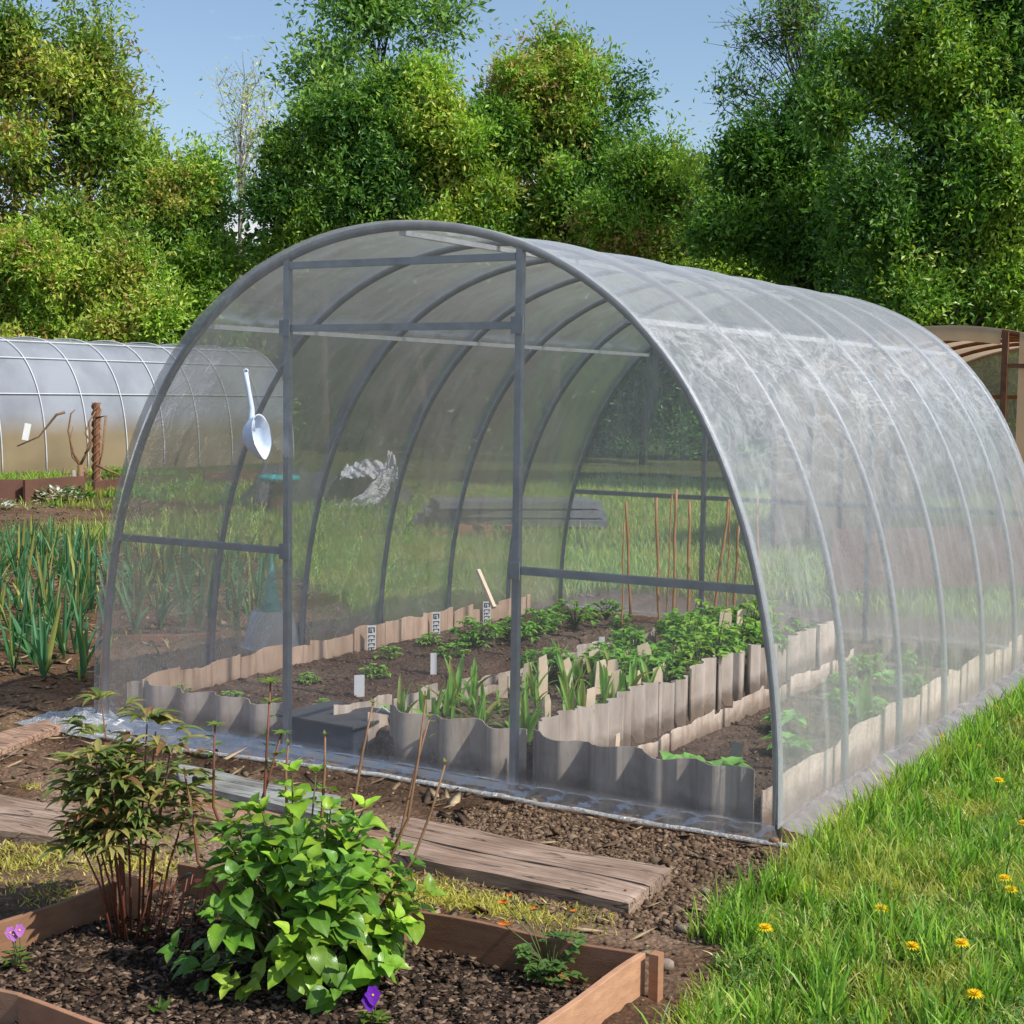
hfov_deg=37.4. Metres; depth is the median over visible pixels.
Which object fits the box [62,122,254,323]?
bushy tree
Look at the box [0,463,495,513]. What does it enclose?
verge grass
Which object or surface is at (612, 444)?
berry bush
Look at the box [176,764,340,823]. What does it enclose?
painted board
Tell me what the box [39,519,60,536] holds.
garlic plant
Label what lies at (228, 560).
garlic plant
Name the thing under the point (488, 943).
edging board
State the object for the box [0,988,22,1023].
edging board
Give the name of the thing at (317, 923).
leafy bush
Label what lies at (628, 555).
bamboo cane
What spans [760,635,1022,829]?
bed edging
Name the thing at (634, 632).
potato plant
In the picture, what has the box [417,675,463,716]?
leek seedling
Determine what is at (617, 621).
potato plant
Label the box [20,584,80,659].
garlic plant
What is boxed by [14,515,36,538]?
garlic plant
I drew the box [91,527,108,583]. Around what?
garlic plant
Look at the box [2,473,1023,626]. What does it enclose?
meadow grass
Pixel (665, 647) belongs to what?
potato plant
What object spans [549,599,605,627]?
potato plant
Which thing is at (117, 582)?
garlic plant
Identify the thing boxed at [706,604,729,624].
potato plant
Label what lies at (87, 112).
tall willow
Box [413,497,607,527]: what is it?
board stack
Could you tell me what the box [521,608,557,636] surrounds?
potato plant
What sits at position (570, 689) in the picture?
leek seedling
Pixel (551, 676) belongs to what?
potato plant
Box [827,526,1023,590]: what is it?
garden board
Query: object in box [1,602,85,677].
garlic plant
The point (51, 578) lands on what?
garlic plant
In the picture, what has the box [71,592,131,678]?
garlic plant
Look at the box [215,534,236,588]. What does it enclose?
garlic plant
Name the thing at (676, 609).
potato plant
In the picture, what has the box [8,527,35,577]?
garlic plant
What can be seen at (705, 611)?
potato plant
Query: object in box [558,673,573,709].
leek seedling
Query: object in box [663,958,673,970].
stone
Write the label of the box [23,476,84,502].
garden board
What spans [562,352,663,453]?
undergrowth shrub
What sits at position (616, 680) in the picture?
plant marker
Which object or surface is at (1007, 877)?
dandelion
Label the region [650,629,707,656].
potato plant
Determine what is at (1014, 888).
dandelion
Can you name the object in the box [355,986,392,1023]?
pansy
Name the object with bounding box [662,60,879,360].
lime tree
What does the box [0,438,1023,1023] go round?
ground
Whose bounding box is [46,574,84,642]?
garlic plant
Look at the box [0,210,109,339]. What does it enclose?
hedge shrub
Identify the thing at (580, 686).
leek seedling
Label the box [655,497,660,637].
bamboo cane
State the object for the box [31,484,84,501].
white phlox
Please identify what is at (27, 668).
plot weeds
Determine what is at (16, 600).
garlic plant
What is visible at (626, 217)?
hedge shrub
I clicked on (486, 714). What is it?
leek seedling
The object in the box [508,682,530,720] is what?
leek seedling
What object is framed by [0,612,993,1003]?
soil clods
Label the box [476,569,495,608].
wooden lath
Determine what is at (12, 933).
pansy
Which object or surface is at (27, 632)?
garlic plant
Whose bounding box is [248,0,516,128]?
poplar
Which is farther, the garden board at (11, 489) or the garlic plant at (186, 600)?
the garden board at (11, 489)
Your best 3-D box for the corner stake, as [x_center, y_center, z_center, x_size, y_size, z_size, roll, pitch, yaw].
[0.338,1.100,3.553,0.024,0.132,0.030,3,5,31]
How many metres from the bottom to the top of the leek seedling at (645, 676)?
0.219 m
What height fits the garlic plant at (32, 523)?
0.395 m
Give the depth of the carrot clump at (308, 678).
6.83 m
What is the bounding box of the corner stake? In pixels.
[648,950,663,1002]
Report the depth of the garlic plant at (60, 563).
10.90 m
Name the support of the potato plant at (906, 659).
on the ground at (600, 464)
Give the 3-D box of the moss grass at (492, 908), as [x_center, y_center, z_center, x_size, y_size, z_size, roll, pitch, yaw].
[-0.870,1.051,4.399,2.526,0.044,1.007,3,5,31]
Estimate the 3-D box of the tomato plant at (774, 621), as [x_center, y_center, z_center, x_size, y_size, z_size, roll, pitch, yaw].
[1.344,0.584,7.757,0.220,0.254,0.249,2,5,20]
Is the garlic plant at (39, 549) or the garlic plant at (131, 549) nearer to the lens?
the garlic plant at (131, 549)
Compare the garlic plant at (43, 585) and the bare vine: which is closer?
the garlic plant at (43, 585)
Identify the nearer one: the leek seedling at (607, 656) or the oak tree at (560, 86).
the leek seedling at (607, 656)
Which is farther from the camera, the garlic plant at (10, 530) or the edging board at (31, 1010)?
the garlic plant at (10, 530)
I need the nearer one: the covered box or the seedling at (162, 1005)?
the seedling at (162, 1005)
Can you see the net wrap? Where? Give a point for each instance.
(267, 594)
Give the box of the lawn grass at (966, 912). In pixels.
[641,679,1023,1023]
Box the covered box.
[276,700,389,757]
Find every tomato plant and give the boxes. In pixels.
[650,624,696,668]
[662,599,707,633]
[667,601,720,654]
[672,621,730,674]
[693,609,742,667]
[716,603,762,647]
[731,584,776,642]
[754,600,794,642]
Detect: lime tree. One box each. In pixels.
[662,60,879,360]
[777,0,1023,500]
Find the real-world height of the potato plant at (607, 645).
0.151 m
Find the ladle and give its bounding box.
[242,368,271,459]
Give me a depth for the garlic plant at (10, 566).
11.56 m
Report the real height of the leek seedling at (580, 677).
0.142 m
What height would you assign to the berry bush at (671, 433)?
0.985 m
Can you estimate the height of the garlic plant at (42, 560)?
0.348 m
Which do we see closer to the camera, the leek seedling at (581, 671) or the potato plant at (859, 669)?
the leek seedling at (581, 671)
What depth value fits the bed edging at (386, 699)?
6.47 m
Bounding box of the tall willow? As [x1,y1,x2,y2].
[0,0,190,324]
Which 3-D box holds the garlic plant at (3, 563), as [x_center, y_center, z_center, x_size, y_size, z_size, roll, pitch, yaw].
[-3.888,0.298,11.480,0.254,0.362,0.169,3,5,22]
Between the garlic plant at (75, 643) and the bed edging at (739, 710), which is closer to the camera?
the bed edging at (739, 710)
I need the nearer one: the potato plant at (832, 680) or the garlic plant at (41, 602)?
the potato plant at (832, 680)
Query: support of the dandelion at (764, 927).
on the ground at (600, 464)
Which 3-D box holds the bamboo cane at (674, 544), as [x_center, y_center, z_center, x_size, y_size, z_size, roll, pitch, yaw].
[0.893,0.287,8.317,0.024,0.826,0.082,1,4,3]
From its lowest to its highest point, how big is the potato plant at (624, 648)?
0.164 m
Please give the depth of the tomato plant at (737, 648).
7.22 m
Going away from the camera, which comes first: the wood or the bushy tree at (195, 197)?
the bushy tree at (195, 197)
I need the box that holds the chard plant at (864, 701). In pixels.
[855,672,872,721]
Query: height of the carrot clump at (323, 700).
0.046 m
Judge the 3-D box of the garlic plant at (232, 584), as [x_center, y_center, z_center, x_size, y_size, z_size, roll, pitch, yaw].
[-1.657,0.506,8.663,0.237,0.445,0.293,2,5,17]
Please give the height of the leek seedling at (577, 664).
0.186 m
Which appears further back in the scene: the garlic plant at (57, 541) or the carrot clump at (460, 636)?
the garlic plant at (57, 541)
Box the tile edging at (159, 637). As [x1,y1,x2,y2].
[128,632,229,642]
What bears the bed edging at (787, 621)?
on the ground at (600, 464)
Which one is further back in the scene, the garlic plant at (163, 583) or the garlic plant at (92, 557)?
the garlic plant at (92, 557)
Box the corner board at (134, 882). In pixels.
[119,873,142,919]
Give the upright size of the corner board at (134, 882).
0.135 m
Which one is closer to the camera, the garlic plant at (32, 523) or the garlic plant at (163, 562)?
the garlic plant at (163, 562)
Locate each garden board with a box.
[0,479,22,501]
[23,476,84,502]
[93,478,125,495]
[210,471,256,483]
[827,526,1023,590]
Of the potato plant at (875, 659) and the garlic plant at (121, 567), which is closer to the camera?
the potato plant at (875, 659)
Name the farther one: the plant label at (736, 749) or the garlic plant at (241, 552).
the garlic plant at (241, 552)
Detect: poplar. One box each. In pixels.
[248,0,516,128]
[695,0,848,329]
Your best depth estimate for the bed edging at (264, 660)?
7.43 m
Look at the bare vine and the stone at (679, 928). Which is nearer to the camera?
the stone at (679, 928)
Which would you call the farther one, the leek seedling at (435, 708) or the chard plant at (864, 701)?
the chard plant at (864, 701)
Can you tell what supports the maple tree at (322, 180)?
on the ground at (600, 464)
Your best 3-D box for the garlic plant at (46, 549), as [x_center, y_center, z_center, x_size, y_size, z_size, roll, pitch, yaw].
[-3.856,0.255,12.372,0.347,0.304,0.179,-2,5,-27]
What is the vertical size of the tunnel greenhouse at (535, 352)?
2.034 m
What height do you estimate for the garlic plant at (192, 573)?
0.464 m
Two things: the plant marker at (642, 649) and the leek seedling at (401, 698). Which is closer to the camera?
the leek seedling at (401, 698)
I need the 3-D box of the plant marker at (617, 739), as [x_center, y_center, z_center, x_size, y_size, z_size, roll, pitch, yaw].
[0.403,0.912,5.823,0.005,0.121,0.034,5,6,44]
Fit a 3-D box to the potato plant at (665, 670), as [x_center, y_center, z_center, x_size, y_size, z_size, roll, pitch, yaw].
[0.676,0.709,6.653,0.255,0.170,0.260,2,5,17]
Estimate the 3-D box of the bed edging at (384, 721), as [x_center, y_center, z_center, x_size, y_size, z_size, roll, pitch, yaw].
[-0.089,0.805,6.603,0.042,0.193,1.760,4,5,32]
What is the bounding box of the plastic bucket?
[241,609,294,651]
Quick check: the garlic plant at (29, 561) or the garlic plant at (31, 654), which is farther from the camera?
the garlic plant at (29, 561)
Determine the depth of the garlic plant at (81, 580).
9.93 m
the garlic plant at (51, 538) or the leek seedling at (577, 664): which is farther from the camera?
the garlic plant at (51, 538)
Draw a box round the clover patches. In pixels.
[712,698,1023,1023]
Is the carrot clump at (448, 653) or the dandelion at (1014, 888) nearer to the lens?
the dandelion at (1014, 888)
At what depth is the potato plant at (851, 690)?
6.77 m
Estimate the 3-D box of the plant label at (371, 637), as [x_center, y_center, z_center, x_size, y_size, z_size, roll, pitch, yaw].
[-0.717,0.655,7.728,0.045,0.150,0.005,0,5,-15]
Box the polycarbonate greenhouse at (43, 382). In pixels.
[0,337,282,475]
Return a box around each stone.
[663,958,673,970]
[675,923,688,933]
[700,888,709,894]
[769,837,778,844]
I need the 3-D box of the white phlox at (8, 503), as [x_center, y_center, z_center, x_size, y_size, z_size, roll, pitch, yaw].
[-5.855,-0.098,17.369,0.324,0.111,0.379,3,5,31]
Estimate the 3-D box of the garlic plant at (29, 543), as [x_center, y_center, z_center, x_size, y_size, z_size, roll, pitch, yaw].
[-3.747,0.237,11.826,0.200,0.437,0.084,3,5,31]
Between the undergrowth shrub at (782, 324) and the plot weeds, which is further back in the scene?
the undergrowth shrub at (782, 324)
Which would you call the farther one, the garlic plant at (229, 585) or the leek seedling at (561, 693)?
the garlic plant at (229, 585)
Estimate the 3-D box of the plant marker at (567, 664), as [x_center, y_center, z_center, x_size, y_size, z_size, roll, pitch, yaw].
[0.247,0.714,6.599,0.055,0.164,0.005,-1,5,-27]
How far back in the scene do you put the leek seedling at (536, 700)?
6.22 m
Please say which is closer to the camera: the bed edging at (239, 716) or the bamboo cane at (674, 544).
the bed edging at (239, 716)
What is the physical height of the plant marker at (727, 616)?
0.230 m
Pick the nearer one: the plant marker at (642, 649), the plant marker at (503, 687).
the plant marker at (503, 687)
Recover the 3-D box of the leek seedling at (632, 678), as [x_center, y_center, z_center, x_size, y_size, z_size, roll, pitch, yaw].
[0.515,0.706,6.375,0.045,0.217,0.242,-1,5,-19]
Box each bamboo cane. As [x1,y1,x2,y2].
[621,522,624,633]
[625,502,631,617]
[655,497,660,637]
[666,495,672,633]
[672,489,677,611]
[687,502,690,613]
[710,499,730,623]
[726,502,730,608]
[733,525,739,607]
[756,497,760,629]
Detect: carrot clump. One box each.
[174,683,192,692]
[220,690,243,696]
[296,672,321,682]
[312,698,329,704]
[359,663,390,677]
[373,646,402,658]
[416,632,445,644]
[432,644,463,659]
[441,642,470,655]
[455,631,470,642]
[457,631,492,646]
[492,626,510,638]
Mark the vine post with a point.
(96, 440)
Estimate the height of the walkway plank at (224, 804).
0.033 m
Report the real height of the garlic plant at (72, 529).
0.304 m
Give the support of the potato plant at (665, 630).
on the ground at (600, 464)
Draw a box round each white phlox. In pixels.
[0,498,17,506]
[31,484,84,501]
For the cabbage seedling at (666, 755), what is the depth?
5.48 m
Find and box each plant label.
[354,675,364,696]
[367,625,375,649]
[430,653,436,674]
[432,612,439,633]
[483,601,490,623]
[599,637,604,647]
[729,741,743,756]
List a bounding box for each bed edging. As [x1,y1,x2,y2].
[127,680,282,743]
[142,594,529,719]
[333,627,655,729]
[367,660,585,756]
[390,705,526,783]
[533,729,754,832]
[537,621,835,746]
[637,649,853,757]
[715,613,836,653]
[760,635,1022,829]
[874,636,991,669]
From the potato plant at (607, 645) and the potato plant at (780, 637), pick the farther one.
the potato plant at (780, 637)
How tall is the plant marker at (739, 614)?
0.202 m
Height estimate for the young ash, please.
7.333 m
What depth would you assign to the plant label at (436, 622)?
8.23 m
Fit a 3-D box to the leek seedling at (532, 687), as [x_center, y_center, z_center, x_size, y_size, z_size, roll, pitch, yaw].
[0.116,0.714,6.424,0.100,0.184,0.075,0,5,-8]
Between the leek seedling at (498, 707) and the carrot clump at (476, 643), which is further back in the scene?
the carrot clump at (476, 643)
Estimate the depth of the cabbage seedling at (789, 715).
6.18 m
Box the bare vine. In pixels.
[17,409,192,475]
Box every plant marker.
[498,672,507,697]
[521,662,531,686]
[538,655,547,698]
[542,695,550,716]
[563,657,572,690]
[586,687,595,706]
[589,649,599,673]
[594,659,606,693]
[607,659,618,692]
[613,669,621,697]
[614,733,619,746]
[637,642,652,679]
[653,666,662,682]
[718,608,731,644]
[735,609,742,634]
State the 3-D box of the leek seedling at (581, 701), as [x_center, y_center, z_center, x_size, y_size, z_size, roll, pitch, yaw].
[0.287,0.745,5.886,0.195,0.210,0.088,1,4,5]
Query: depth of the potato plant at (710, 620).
8.03 m
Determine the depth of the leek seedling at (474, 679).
6.25 m
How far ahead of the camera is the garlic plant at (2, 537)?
12.48 m
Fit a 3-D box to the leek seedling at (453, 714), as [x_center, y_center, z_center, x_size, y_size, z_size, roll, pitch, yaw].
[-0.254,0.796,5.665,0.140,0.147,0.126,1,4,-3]
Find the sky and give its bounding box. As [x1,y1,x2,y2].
[0,0,966,343]
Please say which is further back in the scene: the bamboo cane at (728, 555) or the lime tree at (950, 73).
the lime tree at (950, 73)
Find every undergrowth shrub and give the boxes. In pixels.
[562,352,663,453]
[598,264,770,462]
[660,267,854,461]
[796,244,1013,483]
[925,302,1023,485]
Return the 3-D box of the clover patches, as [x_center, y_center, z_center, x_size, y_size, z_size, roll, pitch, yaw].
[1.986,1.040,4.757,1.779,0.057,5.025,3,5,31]
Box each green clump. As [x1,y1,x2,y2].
[54,484,96,500]
[90,466,126,476]
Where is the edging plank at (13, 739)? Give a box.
[0,710,74,755]
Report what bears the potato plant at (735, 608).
on the ground at (600, 464)
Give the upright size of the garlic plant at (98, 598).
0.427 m
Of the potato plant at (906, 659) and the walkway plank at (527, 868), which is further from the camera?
the potato plant at (906, 659)
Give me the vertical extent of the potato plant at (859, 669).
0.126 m
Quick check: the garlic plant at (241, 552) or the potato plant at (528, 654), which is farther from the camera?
the garlic plant at (241, 552)
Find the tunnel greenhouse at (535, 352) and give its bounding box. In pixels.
[15,220,1023,847]
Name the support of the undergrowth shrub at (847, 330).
on the ground at (600, 464)
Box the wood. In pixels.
[2,205,1022,441]
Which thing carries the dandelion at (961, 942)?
on the ground at (600, 464)
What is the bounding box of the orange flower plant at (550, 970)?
[497,894,588,985]
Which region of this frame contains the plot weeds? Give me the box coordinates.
[0,496,385,679]
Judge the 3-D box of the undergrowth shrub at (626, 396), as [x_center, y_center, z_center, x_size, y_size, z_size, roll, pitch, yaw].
[3.968,-3.528,34.019,5.236,5.023,3.328,1,4,4]
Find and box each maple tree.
[228,46,445,274]
[338,34,551,451]
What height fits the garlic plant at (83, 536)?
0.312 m
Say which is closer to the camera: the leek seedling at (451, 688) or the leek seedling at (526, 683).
the leek seedling at (451, 688)
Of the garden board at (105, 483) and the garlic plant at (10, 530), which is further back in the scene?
the garden board at (105, 483)
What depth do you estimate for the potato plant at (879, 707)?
6.32 m
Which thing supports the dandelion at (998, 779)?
on the ground at (600, 464)
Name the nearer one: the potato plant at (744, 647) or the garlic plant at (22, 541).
the potato plant at (744, 647)
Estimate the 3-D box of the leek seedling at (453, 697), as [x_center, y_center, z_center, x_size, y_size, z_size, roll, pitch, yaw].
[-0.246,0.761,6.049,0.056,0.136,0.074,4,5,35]
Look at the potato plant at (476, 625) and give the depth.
7.87 m
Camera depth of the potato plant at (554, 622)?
8.35 m
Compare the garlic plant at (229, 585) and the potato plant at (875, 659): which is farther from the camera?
the garlic plant at (229, 585)
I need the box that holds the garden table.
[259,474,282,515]
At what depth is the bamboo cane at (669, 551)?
8.52 m
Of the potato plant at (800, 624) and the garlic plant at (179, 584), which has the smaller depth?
the potato plant at (800, 624)
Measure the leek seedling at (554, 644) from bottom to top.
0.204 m
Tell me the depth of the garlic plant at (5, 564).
9.95 m
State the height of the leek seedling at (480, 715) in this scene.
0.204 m
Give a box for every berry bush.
[587,419,634,455]
[627,411,714,459]
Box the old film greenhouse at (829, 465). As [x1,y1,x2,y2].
[769,325,1023,552]
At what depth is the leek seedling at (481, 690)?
6.30 m
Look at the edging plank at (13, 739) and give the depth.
6.08 m
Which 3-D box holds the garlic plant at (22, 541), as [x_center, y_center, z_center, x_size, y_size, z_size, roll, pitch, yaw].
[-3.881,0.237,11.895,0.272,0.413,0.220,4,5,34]
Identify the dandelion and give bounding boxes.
[755,923,773,943]
[874,904,888,911]
[903,941,920,966]
[952,938,970,963]
[964,989,983,1012]
[993,777,1004,792]
[997,874,1012,896]
[1004,885,1017,899]
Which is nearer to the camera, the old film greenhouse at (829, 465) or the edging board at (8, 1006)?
the edging board at (8, 1006)
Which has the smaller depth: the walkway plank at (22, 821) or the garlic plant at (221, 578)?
the walkway plank at (22, 821)
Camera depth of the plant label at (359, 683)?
6.56 m
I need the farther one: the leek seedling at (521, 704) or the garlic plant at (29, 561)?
the garlic plant at (29, 561)
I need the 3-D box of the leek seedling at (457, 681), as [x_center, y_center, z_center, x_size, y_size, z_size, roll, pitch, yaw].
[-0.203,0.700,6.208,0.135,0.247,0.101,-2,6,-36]
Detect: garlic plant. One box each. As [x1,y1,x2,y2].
[0,517,7,553]
[0,528,16,567]
[0,530,17,569]
[0,552,18,569]
[0,564,18,598]
[0,568,45,649]
[0,568,52,647]
[0,582,52,664]
[0,583,27,634]
[0,589,25,671]
[1,561,20,586]
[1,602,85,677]
[2,518,16,543]
[2,530,12,572]
[2,544,31,609]
[3,531,34,592]
[3,585,39,609]
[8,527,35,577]
[9,527,21,560]
[11,519,38,564]
[12,551,61,626]
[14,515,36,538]
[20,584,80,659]
[24,548,54,613]
[25,518,38,565]
[27,509,41,538]
[28,540,55,576]
[28,584,58,636]
[29,552,64,589]
[31,515,69,556]
[32,526,54,544]
[34,529,49,557]
[36,546,72,631]
[39,512,87,564]
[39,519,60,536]
[43,525,78,582]
[45,521,64,554]
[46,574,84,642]
[51,530,73,567]
[52,534,109,598]
[56,559,101,619]
[64,520,75,542]
[65,522,80,591]
[65,570,103,615]
[67,515,89,561]
[67,583,98,653]
[69,523,103,561]
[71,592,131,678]
[72,523,95,567]
[72,527,96,552]
[73,537,96,609]
[85,519,106,566]
[86,518,92,546]
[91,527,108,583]
[93,565,116,626]
[97,542,143,609]
[107,541,141,582]
[108,541,155,606]
[115,559,156,633]
[121,530,136,577]
[136,532,155,577]
[137,543,164,598]
[141,569,184,629]
[147,546,173,609]
[152,533,170,579]
[156,560,203,626]
[163,556,191,608]
[178,557,212,629]
[186,554,195,590]
[192,552,227,581]
[195,539,207,586]
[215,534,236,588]
[217,563,248,635]
[223,543,276,608]
[224,537,258,579]
[225,552,237,609]
[228,531,256,569]
[229,562,262,618]
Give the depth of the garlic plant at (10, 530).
13.01 m
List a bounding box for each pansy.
[0,924,32,971]
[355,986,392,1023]
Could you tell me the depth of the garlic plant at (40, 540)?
12.83 m
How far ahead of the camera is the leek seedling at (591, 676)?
6.58 m
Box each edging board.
[0,881,116,956]
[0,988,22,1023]
[18,994,103,1023]
[177,863,406,946]
[411,910,639,984]
[538,952,644,1023]
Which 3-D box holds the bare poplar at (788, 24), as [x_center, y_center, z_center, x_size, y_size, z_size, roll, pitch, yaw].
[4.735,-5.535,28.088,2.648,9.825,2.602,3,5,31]
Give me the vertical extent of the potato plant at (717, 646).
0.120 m
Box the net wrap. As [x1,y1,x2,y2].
[262,568,279,610]
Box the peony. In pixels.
[36,687,232,954]
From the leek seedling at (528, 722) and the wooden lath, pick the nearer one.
the leek seedling at (528, 722)
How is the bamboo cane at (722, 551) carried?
on the ground at (600, 464)
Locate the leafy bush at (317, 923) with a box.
[157,677,450,1014]
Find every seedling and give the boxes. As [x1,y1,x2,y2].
[147,995,172,1012]
[378,674,418,712]
[411,680,446,716]
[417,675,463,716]
[418,684,426,713]
[425,686,443,703]
[426,705,462,722]
[439,672,465,711]
[441,681,477,714]
[441,685,461,712]
[443,653,482,707]
[451,693,504,725]
[462,657,492,698]
[471,691,507,724]
[480,683,495,700]
[486,688,508,714]
[489,715,509,727]
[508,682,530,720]
[520,671,535,693]
[520,687,546,746]
[520,690,546,716]
[527,659,551,697]
[528,680,553,707]
[531,660,556,683]
[551,638,568,676]
[555,653,576,693]
[556,685,563,701]
[558,650,584,685]
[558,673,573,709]
[562,680,585,708]
[569,676,579,691]
[572,661,583,681]
[573,664,587,689]
[575,679,589,707]
[582,655,596,687]
[595,672,613,703]
[595,682,623,698]
[597,660,608,697]
[603,646,627,675]
[619,668,641,691]
[626,653,649,689]
[637,657,659,682]
[660,751,704,761]
[705,756,751,767]
[758,731,815,756]
[760,709,806,731]
[848,696,889,714]
[868,670,910,689]
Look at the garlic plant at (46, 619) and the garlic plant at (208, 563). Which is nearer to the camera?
the garlic plant at (46, 619)
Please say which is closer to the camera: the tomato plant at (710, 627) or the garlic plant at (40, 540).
the tomato plant at (710, 627)
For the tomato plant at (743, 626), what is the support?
on the ground at (600, 464)
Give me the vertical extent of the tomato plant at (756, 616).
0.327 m
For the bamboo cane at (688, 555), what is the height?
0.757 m
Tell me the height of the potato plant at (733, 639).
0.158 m
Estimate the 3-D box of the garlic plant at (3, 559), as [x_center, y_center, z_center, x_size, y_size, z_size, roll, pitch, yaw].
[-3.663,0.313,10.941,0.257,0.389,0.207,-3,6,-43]
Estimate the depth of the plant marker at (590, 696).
6.01 m
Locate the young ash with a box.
[648,98,773,467]
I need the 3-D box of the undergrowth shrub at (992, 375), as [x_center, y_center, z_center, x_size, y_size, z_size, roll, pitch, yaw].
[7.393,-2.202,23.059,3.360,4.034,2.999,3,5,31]
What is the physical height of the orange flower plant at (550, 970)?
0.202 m
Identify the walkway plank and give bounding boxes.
[0,794,79,848]
[168,790,394,864]
[388,816,670,913]
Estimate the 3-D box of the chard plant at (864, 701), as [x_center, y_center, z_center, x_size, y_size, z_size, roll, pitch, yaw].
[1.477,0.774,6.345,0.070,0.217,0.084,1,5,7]
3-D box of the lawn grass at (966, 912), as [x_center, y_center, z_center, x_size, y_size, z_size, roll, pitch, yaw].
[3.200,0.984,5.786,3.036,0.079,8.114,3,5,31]
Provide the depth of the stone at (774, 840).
4.76 m
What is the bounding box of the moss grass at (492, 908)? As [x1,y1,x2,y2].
[0,781,638,940]
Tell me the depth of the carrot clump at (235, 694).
6.41 m
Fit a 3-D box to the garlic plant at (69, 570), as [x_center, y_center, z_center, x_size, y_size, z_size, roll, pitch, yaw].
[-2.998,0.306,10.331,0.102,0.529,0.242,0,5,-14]
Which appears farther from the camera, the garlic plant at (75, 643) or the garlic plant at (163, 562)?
the garlic plant at (163, 562)
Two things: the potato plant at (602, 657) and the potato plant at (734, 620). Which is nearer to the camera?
the potato plant at (602, 657)
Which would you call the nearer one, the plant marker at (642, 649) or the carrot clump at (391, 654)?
the plant marker at (642, 649)
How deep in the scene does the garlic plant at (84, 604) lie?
8.87 m
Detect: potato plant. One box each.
[446,616,503,643]
[494,615,546,643]
[520,647,562,676]
[520,647,579,680]
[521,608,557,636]
[537,609,568,632]
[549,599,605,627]
[577,646,617,664]
[584,649,616,666]
[585,598,625,619]
[588,638,624,658]
[600,627,655,661]
[606,648,656,679]
[608,614,647,636]
[610,628,653,648]
[618,646,649,674]
[631,644,689,675]
[641,654,688,682]
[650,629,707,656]
[651,611,696,633]
[651,642,679,658]
[653,650,687,669]
[659,615,689,642]
[661,619,717,641]
[665,626,698,654]
[666,608,698,623]
[683,607,719,622]
[686,625,738,653]
[693,635,745,658]
[697,644,738,666]
[704,612,736,625]
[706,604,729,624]
[710,626,732,651]
[715,605,760,632]
[718,612,751,635]
[721,641,746,653]
[737,625,788,650]
[784,619,816,633]
[822,688,855,711]
[824,672,859,689]
[829,676,861,702]
[846,654,878,678]
[851,701,884,718]
[860,653,887,671]
[891,674,929,694]
[901,650,930,671]
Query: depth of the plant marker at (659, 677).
6.47 m
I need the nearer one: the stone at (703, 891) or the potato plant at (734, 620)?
the stone at (703, 891)
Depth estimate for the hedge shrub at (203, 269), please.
33.87 m
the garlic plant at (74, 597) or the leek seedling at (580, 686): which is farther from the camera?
the garlic plant at (74, 597)
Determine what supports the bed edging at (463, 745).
on the ground at (600, 464)
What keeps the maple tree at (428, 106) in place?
on the ground at (600, 464)
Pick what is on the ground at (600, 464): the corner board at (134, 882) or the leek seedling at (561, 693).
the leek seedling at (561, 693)
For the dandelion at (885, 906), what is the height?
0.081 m
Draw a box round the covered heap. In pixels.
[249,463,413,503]
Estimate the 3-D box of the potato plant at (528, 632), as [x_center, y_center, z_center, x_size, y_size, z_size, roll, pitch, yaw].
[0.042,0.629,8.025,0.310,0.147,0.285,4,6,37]
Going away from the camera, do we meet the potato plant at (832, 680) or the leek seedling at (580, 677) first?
the leek seedling at (580, 677)
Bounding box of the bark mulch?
[0,891,588,1023]
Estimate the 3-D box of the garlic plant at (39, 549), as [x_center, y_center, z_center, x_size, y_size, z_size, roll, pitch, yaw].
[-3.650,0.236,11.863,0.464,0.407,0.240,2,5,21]
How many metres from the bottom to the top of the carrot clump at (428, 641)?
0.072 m
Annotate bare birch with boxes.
[196,49,295,279]
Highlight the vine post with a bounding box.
[91,402,101,487]
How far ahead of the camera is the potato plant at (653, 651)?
6.93 m
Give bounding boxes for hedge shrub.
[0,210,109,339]
[52,207,204,344]
[120,210,305,429]
[551,100,745,464]
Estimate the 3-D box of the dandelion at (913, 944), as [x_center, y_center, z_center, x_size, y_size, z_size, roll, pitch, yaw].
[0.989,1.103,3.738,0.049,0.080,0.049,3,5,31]
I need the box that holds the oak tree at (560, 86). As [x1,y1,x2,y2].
[451,0,673,251]
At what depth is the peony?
3.80 m
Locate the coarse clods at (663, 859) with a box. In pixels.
[459,826,781,941]
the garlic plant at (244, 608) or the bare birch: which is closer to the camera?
the garlic plant at (244, 608)
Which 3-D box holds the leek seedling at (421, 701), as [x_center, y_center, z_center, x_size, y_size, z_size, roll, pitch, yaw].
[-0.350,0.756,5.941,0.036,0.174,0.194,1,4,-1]

